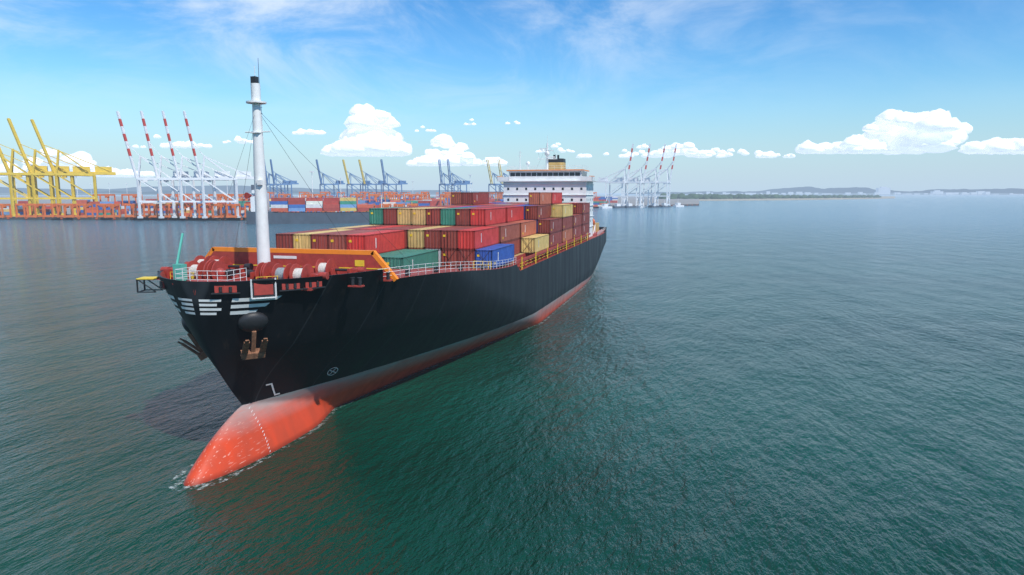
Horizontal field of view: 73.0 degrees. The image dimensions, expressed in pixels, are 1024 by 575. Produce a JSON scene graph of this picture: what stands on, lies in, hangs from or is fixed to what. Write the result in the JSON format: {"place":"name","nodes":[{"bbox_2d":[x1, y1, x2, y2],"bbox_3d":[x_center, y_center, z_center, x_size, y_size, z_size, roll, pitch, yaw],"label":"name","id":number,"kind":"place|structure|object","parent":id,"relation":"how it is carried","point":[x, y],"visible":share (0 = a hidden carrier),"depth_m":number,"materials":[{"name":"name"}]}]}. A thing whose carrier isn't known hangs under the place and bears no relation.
{"place":"outdoors","nodes":[
{"label":"outdoors","id":0,"kind":"place"},
{"bbox_2d":[0,148,154,176],"bbox_3d":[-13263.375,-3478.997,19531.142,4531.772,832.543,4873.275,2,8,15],"label":"cloud","id":1,"kind":"structure","parent":0,"point":[84,156],"depth_m":19410.81,"materials":[{"name":"white"}]},
{"bbox_2d":[132,134,211,147],"bbox_3d":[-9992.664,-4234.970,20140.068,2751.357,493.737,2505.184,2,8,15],"label":"cloud","id":2,"kind":"structure","parent":0,"point":[181,144],"depth_m":19750.67,"materials":[{"name":"white"}]},
{"bbox_2d":[84,189,348,194],"bbox_3d":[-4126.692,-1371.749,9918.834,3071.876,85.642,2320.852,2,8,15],"label":"hills","id":3,"kind":"structure","parent":0,"point":[164,192],"depth_m":9769.06,"materials":[{"name":"grey"}]},
{"bbox_2d":[222,136,252,143],"bbox_3d":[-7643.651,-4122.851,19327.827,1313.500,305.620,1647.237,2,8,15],"label":"cloud","id":4,"kind":"structure","parent":0,"point":[238,139],"depth_m":18832.38,"materials":[{"name":"white"}]},
{"bbox_2d":[0,185,503,193],"bbox_3d":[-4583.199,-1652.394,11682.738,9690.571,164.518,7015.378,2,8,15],"label":"hills","id":5,"kind":"structure","parent":0,"point":[209,189],"depth_m":12800.36,"materials":[{"name":"grey"}]},
{"bbox_2d":[0,192,503,194],"bbox_3d":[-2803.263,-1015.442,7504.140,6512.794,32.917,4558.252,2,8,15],"label":"coast","id":6,"kind":"structure","parent":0,"point":[156,194],"depth_m":7782.17},
{"bbox_2d":[292,128,325,134],"bbox_3d":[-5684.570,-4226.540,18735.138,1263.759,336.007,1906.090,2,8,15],"label":"cloud","id":7,"kind":"structure","parent":0,"point":[300,131],"depth_m":18319.12,"materials":[{"name":"white"}]},
{"bbox_2d":[0,196,698,220],"bbox_3d":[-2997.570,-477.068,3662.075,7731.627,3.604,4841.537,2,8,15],"label":"port ground","id":8,"kind":"structure","parent":0,"point":[685,202],"depth_m":1394.04,"materials":[{"name":"concrete"}]},
{"bbox_2d":[0,154,49,214],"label":"yellow crane","id":9,"kind":"object","parent":8,"relation":"on","point":[28,181],"visible":0.52,"depth_m":629.32,"materials":[{"name":"metal"}]},
{"bbox_2d":[0,144,71,216],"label":"yellow crane","id":10,"kind":"object","parent":8,"relation":"on","point":[18,176],"visible":0.73,"depth_m":631.70,"materials":[{"name":"metal"}]},
{"bbox_2d":[7,118,93,214],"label":"yellow crane","id":11,"kind":"object","parent":8,"relation":"on","point":[40,176],"visible":0.79,"depth_m":635.52,"materials":[{"name":"metal"}]},
{"bbox_2d":[30,119,115,214],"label":"yellow crane","id":12,"kind":"object","parent":8,"relation":"on","point":[103,170],"visible":0.83,"depth_m":643.96,"materials":[{"name":"metal"}]},
{"bbox_2d":[116,111,191,217],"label":"gantry crane","id":13,"kind":"object","parent":8,"relation":"on","point":[139,191],"visible":0.91,"depth_m":579.68,"materials":[{"name":"metal"}]},
{"bbox_2d":[140,111,212,217],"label":"gantry crane","id":14,"kind":"object","parent":8,"relation":"on","point":[160,179],"visible":0.88,"depth_m":579.45,"materials":[{"name":"metal"}]},
{"bbox_2d":[161,111,231,217],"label":"gantry crane","id":15,"kind":"object","parent":8,"relation":"on","point":[220,174],"visible":0.87,"depth_m":579.51,"materials":[{"name":"metal"}]},
{"bbox_2d":[183,111,253,217],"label":"gantry crane","id":16,"kind":"object","parent":8,"relation":"on","point":[241,175],"visible":0.98,"depth_m":581.18,"materials":[{"name":"metal"}]},
{"bbox_2d":[265,165,288,197],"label":"gantry crane","id":17,"kind":"object","parent":8,"relation":"on","point":[270,185],"visible":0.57,"depth_m":1516.50,"materials":[{"name":"metal"}]},
{"bbox_2d":[270,159,298,197],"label":"gantry crane","id":18,"kind":"object","parent":8,"relation":"on","point":[290,182],"visible":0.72,"depth_m":1514.37,"materials":[{"name":"metal"}]},
{"bbox_2d":[0,195,617,215],"bbox_3d":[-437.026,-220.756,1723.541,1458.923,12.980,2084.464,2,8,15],"label":"port yard containers","id":19,"kind":"object","parent":8,"relation":"on","point":[597,201],"visible":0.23,"depth_m":713.31,"materials":[{"name":"metal"}]},
{"bbox_2d":[316,159,344,197],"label":"gantry crane","id":20,"kind":"object","parent":8,"relation":"on","point":[336,183],"visible":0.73,"depth_m":1515.11,"materials":[{"name":"metal"}]},
{"bbox_2d":[0,171,668,217],"bbox_3d":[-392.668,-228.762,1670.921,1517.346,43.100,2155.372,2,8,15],"label":"port rtg cranes","id":21,"kind":"object","parent":8,"relation":"on","point":[198,206],"visible":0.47,"depth_m":595.07,"materials":[{"name":"metal"}]},
{"bbox_2d":[342,160,371,196],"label":"gantry crane","id":22,"kind":"object","parent":8,"relation":"on","point":[350,174],"visible":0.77,"depth_m":1512.66,"materials":[{"name":"metal"}]},
{"bbox_2d":[358,160,386,196],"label":"gantry crane","id":23,"kind":"object","parent":8,"relation":"on","point":[379,182],"visible":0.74,"depth_m":1514.20,"materials":[{"name":"metal"}]},
{"bbox_2d":[380,159,407,196],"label":"gantry crane","id":24,"kind":"object","parent":8,"relation":"on","point":[401,182],"visible":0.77,"depth_m":1515.72,"materials":[{"name":"metal"}]},
{"bbox_2d":[438,159,461,196],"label":"gantry crane","id":25,"kind":"object","parent":8,"relation":"on","point":[444,174],"visible":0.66,"depth_m":1515.00,"materials":[{"name":"metal"}]},
{"bbox_2d":[447,159,471,196],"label":"gantry crane","id":26,"kind":"object","parent":8,"relation":"on","point":[465,182],"visible":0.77,"depth_m":1513.41,"materials":[{"name":"metal"}]},
{"bbox_2d":[486,160,503,198],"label":"gantry crane","id":27,"kind":"object","parent":8,"relation":"on","point":[494,174],"visible":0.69,"depth_m":1509.49,"materials":[{"name":"metal"}]},
{"bbox_2d":[497,159,507,197],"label":"gantry crane","id":28,"kind":"object","parent":8,"relation":"on","point":[504,174],"visible":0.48,"depth_m":1509.04,"materials":[{"name":"metal"}]},
{"bbox_2d":[598,144,633,205],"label":"gantry crane","id":29,"kind":"object","parent":8,"relation":"on","point":[605,179],"visible":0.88,"depth_m":1119.13,"materials":[{"name":"metal"}]},
{"bbox_2d":[613,144,650,205],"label":"gantry crane","id":30,"kind":"object","parent":8,"relation":"on","point":[621,179],"visible":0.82,"depth_m":1119.28,"materials":[{"name":"metal"}]},
{"bbox_2d":[628,144,665,205],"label":"gantry crane","id":31,"kind":"object","parent":8,"relation":"on","point":[635,179],"visible":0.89,"depth_m":1118.73,"materials":[{"name":"metal"}]},
{"bbox_2d":[639,144,676,205],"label":"gantry crane","id":32,"kind":"object","parent":8,"relation":"on","point":[647,179],"visible":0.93,"depth_m":1119.85,"materials":[{"name":"metal"}]},
{"bbox_2d":[320,103,411,156],"bbox_3d":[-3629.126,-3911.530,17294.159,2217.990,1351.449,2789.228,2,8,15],"label":"cloud","id":33,"kind":"structure","parent":0,"point":[368,132],"depth_m":16343.40,"materials":[{"name":"white"}]},
{"bbox_2d":[415,126,436,131],"bbox_3d":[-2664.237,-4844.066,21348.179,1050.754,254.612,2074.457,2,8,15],"label":"cloud","id":34,"kind":"structure","parent":0,"point":[430,130],"depth_m":20964.72,"materials":[{"name":"white"}]},
{"bbox_2d":[406,134,507,165],"bbox_3d":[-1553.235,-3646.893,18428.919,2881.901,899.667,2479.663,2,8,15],"label":"cloud","id":35,"kind":"structure","parent":0,"point":[456,155],"depth_m":17885.37,"materials":[{"name":"white"}]},
{"bbox_2d":[464,118,475,124],"bbox_3d":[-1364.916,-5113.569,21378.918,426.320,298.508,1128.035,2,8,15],"label":"cloud","id":36,"kind":"structure","parent":0,"point":[472,119],"depth_m":21497.90,"materials":[{"name":"white"}]},
{"bbox_2d":[0,193,1023,574],"bbox_3d":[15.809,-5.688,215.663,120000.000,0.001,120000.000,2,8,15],"label":"sea","id":37,"kind":"structure","parent":0,"point":[770,387],"depth_m":72.28,"materials":[{"name":"liquid"}]},
{"bbox_2d":[246,185,381,223],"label":"moored ship","id":38,"kind":"object","parent":37,"relation":"on","point":[313,204],"visible":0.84,"depth_m":533.49,"materials":[{"name":"metal"}]},
{"bbox_2d":[157,227,606,485],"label":"ship hull","id":39,"kind":"object","parent":37,"relation":"on","point":[337,341],"visible":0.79,"depth_m":67.70,"materials":[{"name":"black metal"}]},
{"bbox_2d":[136,64,514,360],"bbox_3d":[-18.644,-9.775,82.299,25.751,27.218,56.536,2,8,15],"label":"ship foredeck gear","id":40,"kind":"object","parent":39,"relation":"on","point":[263,260],"visible":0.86,"depth_m":63.41,"materials":[{"name":"red metal"}]},
{"bbox_2d":[276,192,590,269],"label":"shipping containers","id":41,"kind":"object","parent":39,"relation":"on","point":[463,227],"visible":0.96,"depth_m":109.00,"materials":[{"name":"red metal"}]},
{"bbox_2d":[497,136,605,238],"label":"ship superstructure","id":42,"kind":"object","parent":39,"relation":"on","point":[575,185],"visible":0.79,"depth_m":185.88,"materials":[{"name":"white metal"}]},
{"bbox_2d":[599,200,683,207],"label":"distant boats","id":43,"kind":"object","parent":37,"relation":"in","point":[628,205],"visible":0.84,"depth_m":1120.04,"materials":[{"name":"metal"}]},
{"bbox_2d":[0,0,1023,192],"label":"sky","id":44,"kind":"structure","parent":0,"point":[595,78],"materials":[{"name":"blue"}]},
{"bbox_2d":[535,143,574,152],"bbox_3d":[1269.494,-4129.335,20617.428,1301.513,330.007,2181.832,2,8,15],"label":"cloud","id":45,"kind":"structure","parent":0,"point":[560,149],"depth_m":20037.59,"materials":[{"name":"white"}]},
{"bbox_2d":[647,142,706,155],"bbox_3d":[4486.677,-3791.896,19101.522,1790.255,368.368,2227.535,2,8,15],"label":"cloud","id":46,"kind":"structure","parent":0,"point":[690,147],"depth_m":18368.18,"materials":[{"name":"white"}]},
{"bbox_2d":[576,142,794,157],"bbox_3d":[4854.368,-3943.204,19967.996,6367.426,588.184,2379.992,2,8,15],"label":"cloud","id":47,"kind":"structure","parent":0,"point":[757,153],"depth_m":19591.93,"materials":[{"name":"white"}]},
{"bbox_2d":[658,193,894,200],"bbox_3d":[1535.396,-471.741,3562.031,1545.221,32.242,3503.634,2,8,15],"label":"spit land","id":48,"kind":"structure","parent":0,"point":[720,197],"depth_m":2791.13,"materials":[{"name":"grey"}]},
{"bbox_2d":[626,187,1023,193],"bbox_3d":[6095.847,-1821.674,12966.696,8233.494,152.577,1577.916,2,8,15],"label":"hills","id":49,"kind":"structure","parent":0,"point":[860,189],"depth_m":13454.67,"materials":[{"name":"grey"}]},
{"bbox_2d":[721,192,1023,194],"bbox_3d":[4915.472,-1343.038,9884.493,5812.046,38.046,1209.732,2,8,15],"label":"coast","id":50,"kind":"structure","parent":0,"point":[869,194],"depth_m":10213.89},
{"bbox_2d":[696,187,1022,194],"bbox_3d":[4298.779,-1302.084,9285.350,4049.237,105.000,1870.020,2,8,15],"label":"coast buildings","id":51,"kind":"structure","parent":50,"relation":"on","point":[883,190],"depth_m":9248.59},
{"bbox_2d":[795,109,1023,154],"bbox_3d":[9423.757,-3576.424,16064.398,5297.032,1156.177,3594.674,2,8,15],"label":"cloud","id":52,"kind":"structure","parent":0,"point":[890,132],"depth_m":15566.93,"materials":[{"name":"white"}]}
]}

